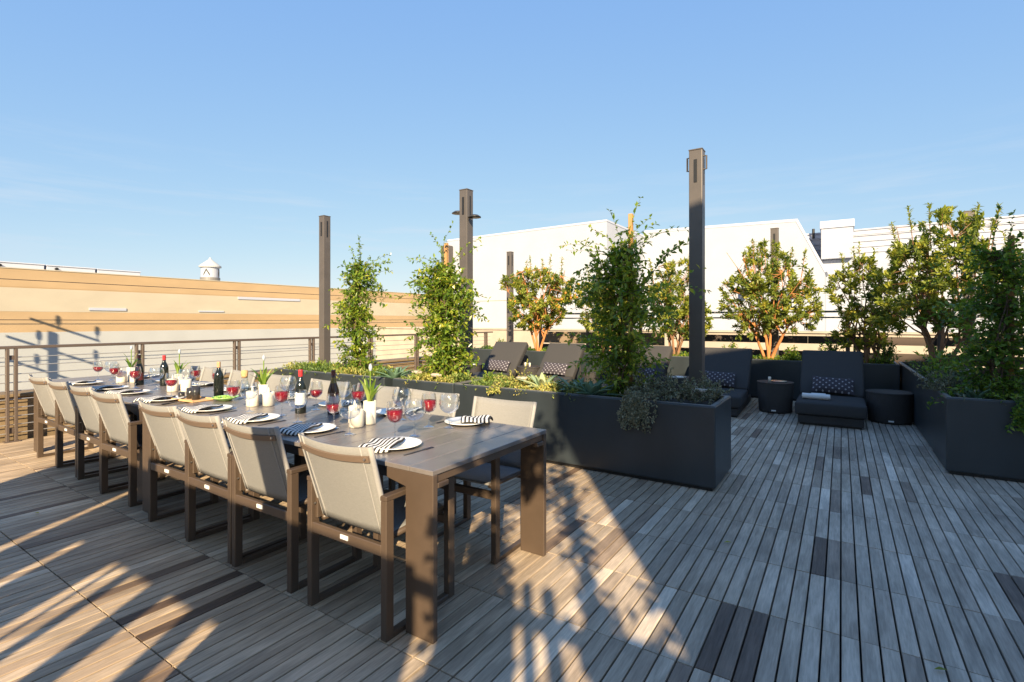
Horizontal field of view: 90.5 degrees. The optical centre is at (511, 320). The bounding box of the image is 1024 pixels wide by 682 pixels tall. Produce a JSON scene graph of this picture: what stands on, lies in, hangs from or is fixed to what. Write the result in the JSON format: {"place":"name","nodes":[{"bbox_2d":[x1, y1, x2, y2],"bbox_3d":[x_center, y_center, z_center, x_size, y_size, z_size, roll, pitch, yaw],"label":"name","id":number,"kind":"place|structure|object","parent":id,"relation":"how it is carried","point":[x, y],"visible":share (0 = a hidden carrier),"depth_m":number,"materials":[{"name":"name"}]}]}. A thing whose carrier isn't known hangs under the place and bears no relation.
{"place":"outdoors","nodes":[
{"label":"outdoors","id":0,"kind":"place"},
{"bbox_2d":[0,319,296,320],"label":"utility wire","id":1,"kind":"object","parent":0,"point":[193,320],"visible":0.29,"depth_m":19.46,"materials":[{"name":"black metal"}]},
{"bbox_2d":[0,278,428,299],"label":"utility wire","id":2,"kind":"object","parent":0,"point":[185,288],"visible":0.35,"depth_m":18.54,"materials":[{"name":"black metal"}]},
{"bbox_2d":[0,267,435,390],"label":"striped building","id":3,"kind":"structure","parent":0,"point":[43,311],"depth_m":19.41,"materials":[{"name":"brown paint"}]},
{"bbox_2d":[0,261,140,275],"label":"roof units","id":4,"kind":"object","parent":3,"relation":"on","point":[44,266],"visible":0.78,"depth_m":18.20,"materials":[{"name":"white metal"}]},
{"bbox_2d":[199,257,221,280],"bbox_3d":[-17.099,-2.600,28.752,1.120,2.000,1.120,0,0,33],"label":"roof cupola","id":5,"kind":"object","parent":3,"relation":"on","point":[210,268],"visible":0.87,"depth_m":28.38,"materials":[{"name":"white paint"}]},
{"bbox_2d":[0,398,1023,681],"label":"deck","id":6,"kind":"structure","parent":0,"point":[624,578],"depth_m":2.71,"materials":[{"name":"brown wood"}]},
{"bbox_2d":[28,374,108,464],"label":"dining armchair","id":7,"kind":"object","parent":6,"relation":"on","point":[46,402],"visible":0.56,"depth_m":5.09,"materials":[{"name":"beige fabric"}]},
{"bbox_2d":[47,378,132,477],"bbox_3d":[-4.015,0.968,4.836,0.560,0.864,0.566,0,0,34],"label":"dining armchair","id":8,"kind":"object","parent":6,"relation":"on","point":[66,410],"visible":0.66,"depth_m":4.71,"materials":[{"name":"beige fabric"}]},
{"bbox_2d":[68,383,157,489],"bbox_3d":[-3.508,0.968,4.477,0.560,0.864,0.566,0,0,34],"label":"dining armchair","id":9,"kind":"object","parent":6,"relation":"on","point":[88,415],"visible":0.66,"depth_m":4.34,"materials":[{"name":"beige fabric"}]},
{"bbox_2d":[90,388,184,506],"bbox_3d":[-3.003,0.968,4.114,0.560,0.864,0.566,0,0,32],"label":"dining armchair","id":10,"kind":"object","parent":6,"relation":"on","point":[117,425],"visible":0.78,"depth_m":3.90,"materials":[{"name":"beige fabric"}]},
{"bbox_2d":[34,375,257,499],"bbox_3d":[-3.691,1.025,5.085,2.840,0.750,1.010,0,0,34],"label":"dining table","id":11,"kind":"object","parent":6,"relation":"on","point":[205,391],"visible":0.16,"depth_m":4.60,"materials":[{"name":"wood"}]},
{"bbox_2d":[134,355,143,384],"bbox_3d":[-3.784,0.497,5.152,0.082,0.305,0.082,0,0,13],"label":"wine bottle","id":12,"kind":"object","parent":11,"relation":"on","point":[139,380],"visible":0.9,"depth_m":5.13,"materials":[{"name":"black glass"}]},
{"bbox_2d":[160,355,168,385],"bbox_3d":[-3.490,0.497,5.092,0.076,0.305,0.076,0,0,13],"label":"wine bottle","id":13,"kind":"object","parent":11,"relation":"on","point":[164,364],"visible":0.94,"depth_m":5.07,"materials":[{"name":"black glass"}]},
{"bbox_2d":[174,349,189,388],"bbox_3d":[-3.184,0.460,4.907,0.146,0.380,0.153,0,0,-33],"label":"lily vase","id":14,"kind":"object","parent":11,"relation":"on","point":[180,374],"visible":0.74,"depth_m":4.85,"materials":[{"name":"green ceramic"}]},
{"bbox_2d":[214,362,223,395],"bbox_3d":[-2.470,0.497,4.275,0.076,0.305,0.076,0,0,13],"label":"wine bottle","id":15,"kind":"object","parent":11,"relation":"on","point":[218,383],"visible":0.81,"depth_m":4.25,"materials":[{"name":"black glass"}]},
{"bbox_2d":[138,399,250,537],"bbox_3d":[-2.212,0.968,3.552,0.560,0.864,0.566,0,0,33],"label":"dining armchair","id":16,"kind":"object","parent":6,"relation":"on","point":[167,439],"visible":0.57,"depth_m":3.41,"materials":[{"name":"beige fabric"}]},
{"bbox_2d":[199,367,225,381],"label":"dining armchair","id":17,"kind":"object","parent":6,"relation":"on","point":[206,373],"visible":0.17,"depth_m":5.91,"materials":[{"name":"beige fabric"}]},
{"bbox_2d":[176,407,296,563],"bbox_3d":[-1.742,0.968,3.223,0.560,0.864,0.566,0,0,34],"label":"dining armchair","id":18,"kind":"object","parent":6,"relation":"on","point":[208,453],"visible":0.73,"depth_m":3.06,"materials":[{"name":"beige fabric"}]},
{"bbox_2d":[226,369,256,438],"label":"dining armchair","id":19,"kind":"object","parent":6,"relation":"on","point":[235,377],"visible":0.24,"depth_m":5.52,"materials":[{"name":"beige fabric"}]},
{"bbox_2d":[0,331,492,443],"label":"cable railing","id":20,"kind":"object","parent":6,"relation":"on","point":[8,357],"visible":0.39,"depth_m":6.88,"materials":[{"name":"grey metal"}]},
{"bbox_2d":[258,374,291,454],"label":"dining armchair","id":21,"kind":"object","parent":6,"relation":"on","point":[274,380],"visible":0.16,"depth_m":5.12,"materials":[{"name":"beige fabric"}]},
{"bbox_2d":[222,417,361,593],"bbox_3d":[-1.268,0.968,2.903,0.560,0.864,0.566,0,0,32],"label":"dining armchair","id":22,"kind":"object","parent":6,"relation":"on","point":[260,464],"visible":0.88,"depth_m":2.72,"materials":[{"name":"beige fabric"}]},
{"bbox_2d":[319,215,330,364],"bbox_3d":[-3.240,-0.206,8.781,0.236,3.212,0.236,0,0,33],"label":"terrace post","id":23,"kind":"object","parent":6,"relation":"on","point":[324,282],"visible":0.73,"depth_m":8.73,"materials":[{"name":"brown metal"}]},
{"bbox_2d":[307,378,348,399],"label":"dining armchair","id":24,"kind":"object","parent":6,"relation":"on","point":[315,384],"visible":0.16,"depth_m":4.65,"materials":[{"name":"beige fabric"}]},
{"bbox_2d":[274,367,410,399],"bbox_3d":[-2.347,1.048,7.146,2.320,0.704,0.710,0,0,33],"label":"planter box","id":25,"kind":"object","parent":6,"relation":"on","point":[354,381],"visible":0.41,"depth_m":6.71,"materials":[{"name":"black metal"}]},
{"bbox_2d":[276,360,412,380],"bbox_3d":[-2.349,0.683,7.114,2.287,0.232,0.751,0,0,33],"label":"ground cover","id":26,"kind":"object","parent":25,"relation":"in","point":[325,367],"visible":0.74,"depth_m":7.02,"materials":[{"name":"green plant"}]},
{"bbox_2d":[322,236,395,373],"bbox_3d":[-2.142,-0.104,7.099,1.057,2.093,0.810,0,0,-3],"label":"climbing vine","id":27,"kind":"object","parent":25,"relation":"in","point":[359,284],"visible":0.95,"depth_m":7.01,"materials":[{"name":"green plant"}]},
{"bbox_2d":[375,365,411,378],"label":"agave","id":28,"kind":"object","parent":25,"relation":"in","point":[397,373],"visible":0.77,"depth_m":6.32,"materials":[{"name":"green plant"}]},
{"bbox_2d":[142,396,545,643],"bbox_3d":[-1.258,1.025,3.387,2.840,0.750,1.010,0,0,33],"label":"dining table","id":29,"kind":"object","parent":6,"relation":"on","point":[422,476],"visible":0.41,"depth_m":2.78,"materials":[{"name":"wood"}]},
{"bbox_2d":[192,404,232,411],"bbox_3d":[-2.178,0.638,3.679,0.270,0.022,0.270,0,0,33],"label":"dinner plate","id":30,"kind":"object","parent":29,"relation":"on","point":[221,408],"visible":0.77,"depth_m":3.68,"materials":[{"name":"white ceramic"}]},
{"bbox_2d":[181,404,222,412],"bbox_3d":[-2.252,0.636,3.665,0.195,0.049,0.242,0,0,23],"label":"napkin","id":31,"kind":"object","parent":30,"relation":"on","point":[197,408],"visible":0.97,"depth_m":3.61,"materials":[{"name":"fabric"}]},
{"bbox_2d":[246,386,258,406],"bbox_3d":[-1.980,0.573,3.873,0.090,0.153,0.090,0,0,33],"label":"pillar candle","id":32,"kind":"object","parent":29,"relation":"on","point":[250,395],"visible":1,"depth_m":3.84,"materials":[{"name":"beige wax"}]},
{"bbox_2d":[244,413,279,422],"bbox_3d":[-1.661,0.638,3.317,0.270,0.022,0.270,0,0,33],"label":"dinner plate","id":33,"kind":"object","parent":29,"relation":"on","point":[270,416],"visible":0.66,"depth_m":3.33,"materials":[{"name":"white ceramic"}]},
{"bbox_2d":[221,413,267,423],"bbox_3d":[-1.731,0.636,3.289,0.195,0.049,0.242,0,0,12],"label":"napkin","id":34,"kind":"object","parent":33,"relation":"on","point":[240,419],"visible":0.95,"depth_m":3.24,"materials":[{"name":"fabric"}]},
{"bbox_2d":[251,355,279,402],"bbox_3d":[-1.960,0.460,4.031,0.222,0.380,0.169,0,0,-26],"label":"lily vase","id":35,"kind":"object","parent":29,"relation":"on","point":[263,377],"visible":0.77,"depth_m":4.02,"materials":[{"name":"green ceramic"}]},
{"bbox_2d":[263,387,274,405],"bbox_3d":[-1.864,0.578,3.887,0.084,0.143,0.084,0,0,33],"label":"pillar candle","id":36,"kind":"object","parent":29,"relation":"on","point":[268,398],"visible":0.97,"depth_m":3.85,"materials":[{"name":"beige wax"}]},
{"bbox_2d":[274,386,288,415],"bbox_3d":[-1.579,0.546,3.481,0.096,0.206,0.096,0,0,33],"label":"wine glass","id":37,"kind":"object","parent":29,"relation":"on","point":[281,396],"visible":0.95,"depth_m":3.45,"materials":[{"name":"red"}]},
{"bbox_2d":[295,370,305,413],"bbox_3d":[-1.491,0.497,3.579,0.076,0.305,0.076,0,0,13],"label":"wine bottle","id":38,"kind":"object","parent":29,"relation":"on","point":[300,393],"visible":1,"depth_m":3.55,"materials":[{"name":"black glass"}]},
{"bbox_2d":[296,423,335,433],"bbox_3d":[-1.179,0.638,2.995,0.270,0.022,0.270,0,0,33],"label":"dinner plate","id":39,"kind":"object","parent":29,"relation":"on","point":[325,427],"visible":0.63,"depth_m":3.00,"materials":[{"name":"white ceramic"}]},
{"bbox_2d":[279,423,322,435],"bbox_3d":[-1.249,0.636,2.968,0.195,0.049,0.242,0,0,12],"label":"napkin","id":40,"kind":"object","parent":39,"relation":"on","point":[292,430],"visible":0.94,"depth_m":2.92,"materials":[{"name":"fabric"}]},
{"bbox_2d":[327,370,339,414],"bbox_3d":[-1.251,0.497,3.555,0.082,0.305,0.082,0,0,13],"label":"wine bottle","id":41,"kind":"object","parent":29,"relation":"on","point":[333,395],"visible":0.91,"depth_m":3.53,"materials":[{"name":"black glass"}]},
{"bbox_2d":[349,403,363,427],"bbox_3d":[-0.956,0.578,3.119,0.088,0.143,0.088,0,0,33],"label":"pillar candle","id":42,"kind":"object","parent":29,"relation":"on","point":[357,421],"visible":0.98,"depth_m":3.08,"materials":[{"name":"beige wax"}]},
{"bbox_2d":[358,364,383,424],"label":"potted plant","id":43,"kind":"object","parent":29,"relation":"on","point":[369,405],"visible":0.97,"depth_m":3.18,"materials":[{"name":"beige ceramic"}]},
{"bbox_2d":[386,402,403,422],"bbox_3d":[-0.644,0.546,2.791,0.096,0.206,0.096,0,0,33],"label":"wine glass","id":44,"kind":"object","parent":29,"relation":"on","point":[394,415],"visible":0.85,"depth_m":2.76,"materials":[{"name":"red"}]},
{"bbox_2d":[379,437,421,449],"bbox_3d":[-0.600,0.638,2.619,0.270,0.022,0.270,0,0,33],"label":"dinner plate","id":45,"kind":"object","parent":29,"relation":"on","point":[408,442],"visible":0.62,"depth_m":2.63,"materials":[{"name":"white ceramic"}]},
{"bbox_2d":[358,437,404,452],"bbox_3d":[-0.670,0.636,2.592,0.195,0.049,0.242,0,0,12],"label":"napkin","id":46,"kind":"object","parent":45,"relation":"on","point":[382,443],"visible":0.92,"depth_m":2.56,"materials":[{"name":"fabric"}]},
{"bbox_2d":[421,393,436,427],"bbox_3d":[-0.509,0.546,3.109,0.096,0.206,0.096,0,0,33],"label":"wine glass","id":47,"kind":"object","parent":29,"relation":"on","point":[430,405],"visible":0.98,"depth_m":3.08,"materials":[{"name":"red"}]},
{"bbox_2d":[444,416,481,425],"bbox_3d":[-0.291,0.638,3.206,0.270,0.022,0.270,0,0,33],"label":"dinner plate","id":48,"kind":"object","parent":29,"relation":"on","point":[455,421],"visible":0.71,"depth_m":3.20,"materials":[{"name":"white ceramic"}]},
{"bbox_2d":[461,415,492,423],"bbox_3d":[-0.225,0.636,3.241,0.195,0.049,0.242,0,0,6],"label":"napkin","id":49,"kind":"object","parent":48,"relation":"on","point":[482,419],"visible":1,"depth_m":3.20,"materials":[{"name":"fabric"}]},
{"bbox_2d":[298,432,453,642],"bbox_3d":[-0.678,0.968,2.508,0.560,0.864,0.566,0,0,33],"label":"dining armchair","id":50,"kind":"object","parent":6,"relation":"on","point":[344,484],"visible":0.97,"depth_m":2.34,"materials":[{"name":"beige fabric"}]},
{"bbox_2d":[356,383,399,490],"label":"dining armchair","id":51,"kind":"object","parent":6,"relation":"on","point":[382,396],"visible":0.16,"depth_m":4.21,"materials":[{"name":"beige fabric"}]},
{"bbox_2d":[398,389,459,521],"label":"dining armchair","id":52,"kind":"object","parent":6,"relation":"on","point":[448,403],"visible":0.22,"depth_m":3.87,"materials":[{"name":"beige fabric"}]},
{"bbox_2d":[393,376,481,407],"bbox_3d":[-0.858,1.048,6.179,0.950,0.704,0.710,0,0,33],"label":"planter box","id":53,"kind":"object","parent":6,"relation":"on","point":[440,387],"visible":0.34,"depth_m":5.93,"materials":[{"name":"black metal"}]},
{"bbox_2d":[398,369,479,388],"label":"ground cover","id":54,"kind":"object","parent":53,"relation":"in","point":[452,378],"visible":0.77,"depth_m":5.96,"materials":[{"name":"green plant"}]},
{"bbox_2d":[394,221,490,380],"bbox_3d":[-0.840,-0.162,6.243,1.283,2.061,1.059,0,0,12],"label":"climbing vine","id":55,"kind":"object","parent":53,"relation":"in","point":[444,318],"visible":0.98,"depth_m":6.12,"materials":[{"name":"green plant"}]},
{"bbox_2d":[452,188,480,375],"bbox_3d":[-0.634,-0.206,7.029,0.516,3.212,0.240,0,0,33],"label":"terrace post","id":56,"kind":"object","parent":6,"relation":"on","point":[467,216],"visible":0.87,"depth_m":6.98,"materials":[{"name":"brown metal"}]},
{"bbox_2d":[437,396,536,564],"bbox_3d":[-0.180,0.968,3.296,0.560,0.864,0.566,0,0,32],"label":"dining armchair","id":57,"kind":"object","parent":6,"relation":"on","point":[494,474],"visible":0.41,"depth_m":3.31,"materials":[{"name":"beige fabric"}]},
{"bbox_2d":[473,342,528,378],"bbox_3d":[-0.374,0.936,10.734,0.810,0.929,1.701,0,0,29],"label":"chaise lounge","id":58,"kind":"object","parent":6,"relation":"on","point":[514,353],"visible":0.55,"depth_m":11.08,"materials":[{"name":"fabric"}]},
{"bbox_2d":[486,359,510,370],"bbox_3d":[-0.301,0.945,10.824,0.540,0.270,0.120,2,-37,29],"label":"lumbar pillow","id":59,"kind":"object","parent":58,"relation":"on","point":[501,365],"visible":1,"depth_m":10.76,"materials":[{"name":"fabric"}]},
{"bbox_2d":[507,251,513,341],"bbox_3d":[-0.050,-0.206,13.327,0.236,3.212,0.236,0,0,33],"label":"terrace post","id":60,"kind":"object","parent":6,"relation":"on","point":[510,271],"visible":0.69,"depth_m":13.27,"materials":[{"name":"grey metal"}]},
{"bbox_2d":[517,365,539,376],"bbox_3d":[0.356,1.165,10.500,0.515,0.450,0.515,0,0,33],"label":"side drum","id":61,"kind":"object","parent":6,"relation":"on","point":[533,369],"visible":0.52,"depth_m":10.29,"materials":[{"name":"wicker"}]},
{"bbox_2d":[529,343,584,382],"bbox_3d":[0.771,0.936,9.991,0.810,0.929,1.701,0,0,30],"label":"chaise lounge","id":62,"kind":"object","parent":6,"relation":"on","point":[564,353],"visible":0.42,"depth_m":10.35,"materials":[{"name":"fabric"}]},
{"bbox_2d":[541,362,568,374],"bbox_3d":[0.846,0.945,10.080,0.540,0.270,0.120,2,-37,30],"label":"lumbar pillow","id":63,"kind":"object","parent":62,"relation":"on","point":[555,368],"visible":0.99,"depth_m":10.02,"materials":[{"name":"fabric"}]},
{"bbox_2d":[454,380,730,490],"bbox_3d":[0.698,1.048,5.169,2.740,0.704,0.710,0,0,33],"label":"planter box","id":64,"kind":"object","parent":6,"relation":"on","point":[686,443],"visible":0.68,"depth_m":4.55,"materials":[{"name":"black metal"}]},
{"bbox_2d":[486,358,531,395],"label":"trailing plant","id":65,"kind":"object","parent":64,"relation":"on","point":[497,388],"visible":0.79,"depth_m":5.36,"materials":[{"name":"green plant"}]},
{"bbox_2d":[463,372,606,399],"bbox_3d":[0.209,0.682,5.455,1.478,0.204,0.741,0,0,33],"label":"ground cover","id":66,"kind":"object","parent":64,"relation":"in","point":[508,384],"visible":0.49,"depth_m":5.38,"materials":[{"name":"green plant"}]},
{"bbox_2d":[516,372,569,390],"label":"agave","id":67,"kind":"object","parent":64,"relation":"in","point":[538,381],"visible":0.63,"depth_m":5.25,"materials":[{"name":"green plant"}]},
{"bbox_2d":[568,378,622,395],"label":"agave","id":68,"kind":"object","parent":64,"relation":"in","point":[590,388],"visible":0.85,"depth_m":4.82,"materials":[{"name":"green plant"}]},
{"bbox_2d":[557,196,710,397],"bbox_3d":[1.168,-0.192,4.769,1.230,2.046,1.626,0,0,-21],"label":"climbing vine","id":69,"kind":"object","parent":64,"relation":"in","point":[622,269],"visible":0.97,"depth_m":4.87,"materials":[{"name":"green plant"}]},
{"bbox_2d":[616,365,735,433],"bbox_3d":[1.465,0.702,4.609,1.016,0.563,0.782,0,0,33],"label":"trailing plant","id":70,"kind":"object","parent":64,"relation":"on","point":[632,410],"visible":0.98,"depth_m":4.47,"materials":[{"name":"green plant"}]},
{"bbox_2d":[580,370,606,383],"bbox_3d":[1.562,1.175,9.657,0.515,0.430,0.515,0,0,33],"label":"side drum","id":71,"kind":"object","parent":6,"relation":"on","point":[592,375],"visible":0.27,"depth_m":9.44,"materials":[{"name":"wicker"}]},
{"bbox_2d":[601,345,672,389],"bbox_3d":[2.218,0.936,9.053,0.810,0.929,1.701,0,0,35],"label":"chaise lounge","id":72,"kind":"object","parent":6,"relation":"on","point":[665,351],"visible":0.14,"depth_m":9.35,"materials":[{"name":"fabric"}]},
{"bbox_2d":[473,347,899,405],"bbox_3d":[2.739,1.048,10.753,8.680,0.704,0.780,0,0,33],"label":"planter box","id":73,"kind":"object","parent":6,"relation":"on","point":[881,376],"visible":0.3,"depth_m":9.03,"materials":[{"name":"black metal"}]},
{"bbox_2d":[498,253,579,350],"bbox_3d":[0.686,-0.412,12.070,2.179,2.403,1.588,0,0,33],"label":"arbutus tree","id":74,"kind":"object","parent":73,"relation":"on","point":[538,314],"visible":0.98,"depth_m":11.91,"materials":[{"name":"green plant"}]},
{"bbox_2d":[573,268,633,350],"bbox_3d":[2.066,-0.223,11.189,1.564,2.027,1.142,0,0,33],"label":"arbutus tree","id":75,"kind":"object","parent":73,"relation":"on","point":[588,326],"visible":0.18,"depth_m":11.13,"materials":[{"name":"green plant"}]},
{"bbox_2d":[639,256,713,355],"bbox_3d":[3.278,-0.304,10.389,1.640,2.188,1.196,0,0,33],"label":"arbutus tree","id":76,"kind":"object","parent":73,"relation":"on","point":[683,311],"visible":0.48,"depth_m":10.21,"materials":[{"name":"green plant"}]},
{"bbox_2d":[474,345,891,363],"bbox_3d":[2.734,0.676,10.743,8.578,0.230,0.711,0,0,33],"label":"ground cover","id":77,"kind":"object","parent":73,"relation":"on","point":[760,356],"visible":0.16,"depth_m":9.70,"materials":[{"name":"green plant"}]},
{"bbox_2d":[716,237,825,359],"bbox_3d":[4.755,-0.396,9.432,1.854,2.375,1.440,0,0,33],"label":"arbutus tree","id":78,"kind":"object","parent":73,"relation":"on","point":[769,315],"visible":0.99,"depth_m":9.26,"materials":[{"name":"green plant"}]},
{"bbox_2d":[779,344,800,360],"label":"leafy shrub","id":79,"kind":"object","parent":73,"relation":"in","point":[789,353],"visible":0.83,"depth_m":9.03,"materials":[{"name":"green plant"}]},
{"bbox_2d":[818,333,845,350],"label":"leafy shrub","id":80,"kind":"object","parent":73,"relation":"on","point":[829,344],"visible":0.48,"depth_m":8.90,"materials":[{"name":"green plant"}]},
{"bbox_2d":[823,241,917,362],"bbox_3d":[6.045,-0.286,8.545,1.406,2.158,0.970,0,0,33],"label":"arbutus tree","id":81,"kind":"object","parent":73,"relation":"on","point":[867,340],"visible":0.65,"depth_m":8.51,"materials":[{"name":"green plant"}]},
{"bbox_2d":[868,337,902,363],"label":"leafy shrub","id":82,"kind":"object","parent":73,"relation":"in","point":[889,353],"visible":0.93,"depth_m":8.34,"materials":[{"name":"green plant"}]},
{"bbox_2d":[686,148,706,387],"bbox_3d":[1.968,-0.206,5.399,0.236,3.212,0.236,0,0,33],"label":"terrace post","id":83,"kind":"object","parent":6,"relation":"on","point":[697,158],"visible":0.82,"depth_m":5.34,"materials":[{"name":"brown metal"}]},
{"bbox_2d":[705,347,752,416],"bbox_3d":[3.360,0.936,8.203,0.810,0.929,1.701,0,0,31],"label":"chaise lounge","id":84,"kind":"object","parent":6,"relation":"on","point":[738,361],"visible":0.52,"depth_m":8.48,"materials":[{"name":"fabric"}]},
{"bbox_2d":[705,371,735,386],"bbox_3d":[3.376,0.945,8.327,0.540,0.270,0.120,2,-37,31],"label":"lumbar pillow","id":85,"kind":"object","parent":84,"relation":"on","point":[714,376],"visible":0.7,"depth_m":8.25,"materials":[{"name":"fabric"}]},
{"bbox_2d":[770,228,778,356],"bbox_3d":[5.150,-0.206,9.950,0.236,3.212,0.236,0,0,33],"label":"terrace post","id":86,"kind":"object","parent":6,"relation":"on","point":[774,234],"visible":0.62,"depth_m":9.90,"materials":[{"name":"brown metal"}]},
{"bbox_2d":[757,380,793,412],"bbox_3d":[4.072,1.165,7.849,0.515,0.450,0.515,0,0,33],"label":"side table","id":87,"kind":"object","parent":6,"relation":"on","point":[775,397],"visible":0.91,"depth_m":7.65,"materials":[{"name":"wicker"}]},
{"bbox_2d":[539,309,1023,384],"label":"board fence","id":88,"kind":"object","parent":6,"relation":"on","point":[551,337],"visible":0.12,"depth_m":10.25,"materials":[{"name":"beige wood"}]},
{"bbox_2d":[795,350,866,429],"bbox_3d":[4.635,0.936,7.376,0.810,0.929,1.701,0,0,33],"label":"chaise lounge","id":89,"kind":"object","parent":6,"relation":"on","point":[841,410],"visible":0.9,"depth_m":7.33,"materials":[{"name":"fabric"}]},
{"bbox_2d":[811,376,854,394],"bbox_3d":[4.714,0.945,7.461,0.540,0.270,0.120,2,-37,33],"label":"lumbar pillow","id":90,"kind":"object","parent":89,"relation":"on","point":[833,385],"visible":1,"depth_m":7.41,"materials":[{"name":"fabric"}]},
{"bbox_2d":[865,389,913,424],"bbox_3d":[5.235,1.185,7.033,0.556,0.410,0.556,0,0,33],"label":"side table","id":91,"kind":"object","parent":6,"relation":"on","point":[887,406],"visible":0.99,"depth_m":6.84,"materials":[{"name":"wicker"}]},
{"bbox_2d":[898,362,968,448],"bbox_3d":[5.826,1.048,6.805,0.740,0.704,4.040,0,0,33],"label":"planter box","id":92,"kind":"object","parent":6,"relation":"on","point":[922,413],"visible":0.16,"depth_m":6.29,"materials":[{"name":"black metal"}]},
{"bbox_2d":[905,345,963,377],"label":"leafy shrub","id":93,"kind":"object","parent":92,"relation":"on","point":[933,366],"visible":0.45,"depth_m":6.59,"materials":[{"name":"green plant"}]},
{"bbox_2d":[865,202,1016,365],"bbox_3d":[6.142,-0.457,7.332,1.754,2.496,1.355,0,0,33],"label":"arbutus tree","id":94,"kind":"object","parent":92,"relation":"on","point":[927,298],"visible":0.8,"depth_m":7.24,"materials":[{"name":"green plant"}]},
{"bbox_2d":[904,359,979,387],"bbox_3d":[5.824,0.680,6.801,0.647,0.202,3.893,0,0,33],"label":"ground cover","id":95,"kind":"object","parent":92,"relation":"in","point":[925,361],"visible":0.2,"depth_m":6.71,"materials":[{"name":"green plant"}]},
{"bbox_2d":[933,389,1023,482],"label":"planter box","id":96,"kind":"object","parent":6,"relation":"on","point":[972,437],"visible":0.72,"depth_m":4.52,"materials":[{"name":"black metal"}]},
{"bbox_2d":[911,366,965,396],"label":"trailing plant","id":97,"kind":"object","parent":96,"relation":"on","point":[945,383],"visible":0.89,"depth_m":5.15,"materials":[{"name":"green plant"}]},
{"bbox_2d":[907,204,1023,408],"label":"climbing vine","id":98,"kind":"object","parent":96,"relation":"in","point":[1007,305],"visible":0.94,"depth_m":4.71,"materials":[{"name":"green plant"}]},
{"bbox_2d":[952,387,1005,399],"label":"agave","id":99,"kind":"object","parent":96,"relation":"in","point":[970,394],"visible":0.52,"depth_m":4.66,"materials":[{"name":"green plant"}]},
{"bbox_2d":[963,367,1023,434],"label":"trailing plant","id":100,"kind":"object","parent":96,"relation":"on","point":[1018,412],"visible":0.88,"depth_m":4.51,"materials":[{"name":"green plant"}]},
{"bbox_2d":[0,0,1023,293],"label":"sky","id":101,"kind":"structure","parent":0,"point":[156,138],"materials":[{"name":"blue"}]},
{"bbox_2d":[447,219,827,330],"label":"white building","id":102,"kind":"structure","parent":0,"point":[537,245],"depth_m":27.69,"materials":[{"name":"paint"}]},
{"bbox_2d":[754,422,926,681],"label":"roof slab","id":103,"kind":"structure","parent":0,"point":[840,668],"depth_m":2.83,"materials":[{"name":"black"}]},
{"bbox_2d":[0,357,458,442],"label":"parapet","id":104,"kind":"structure","parent":103,"relation":"on","point":[27,418],"depth_m":6.12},
{"bbox_2d":[806,214,1023,331],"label":"ribbed building","id":105,"kind":"structure","parent":0,"point":[830,240],"depth_m":26.98,"materials":[{"name":"white"}]},
{"bbox_3d":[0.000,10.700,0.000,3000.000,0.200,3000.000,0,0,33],"label":"ground","id":106,"kind":"structure","parent":0,"visible":0},
{"bbox_2d":[375,327,1022,368],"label":"neighbour wall","id":107,"kind":"structure","parent":106,"relation":"on","point":[520,335],"depth_m":20.36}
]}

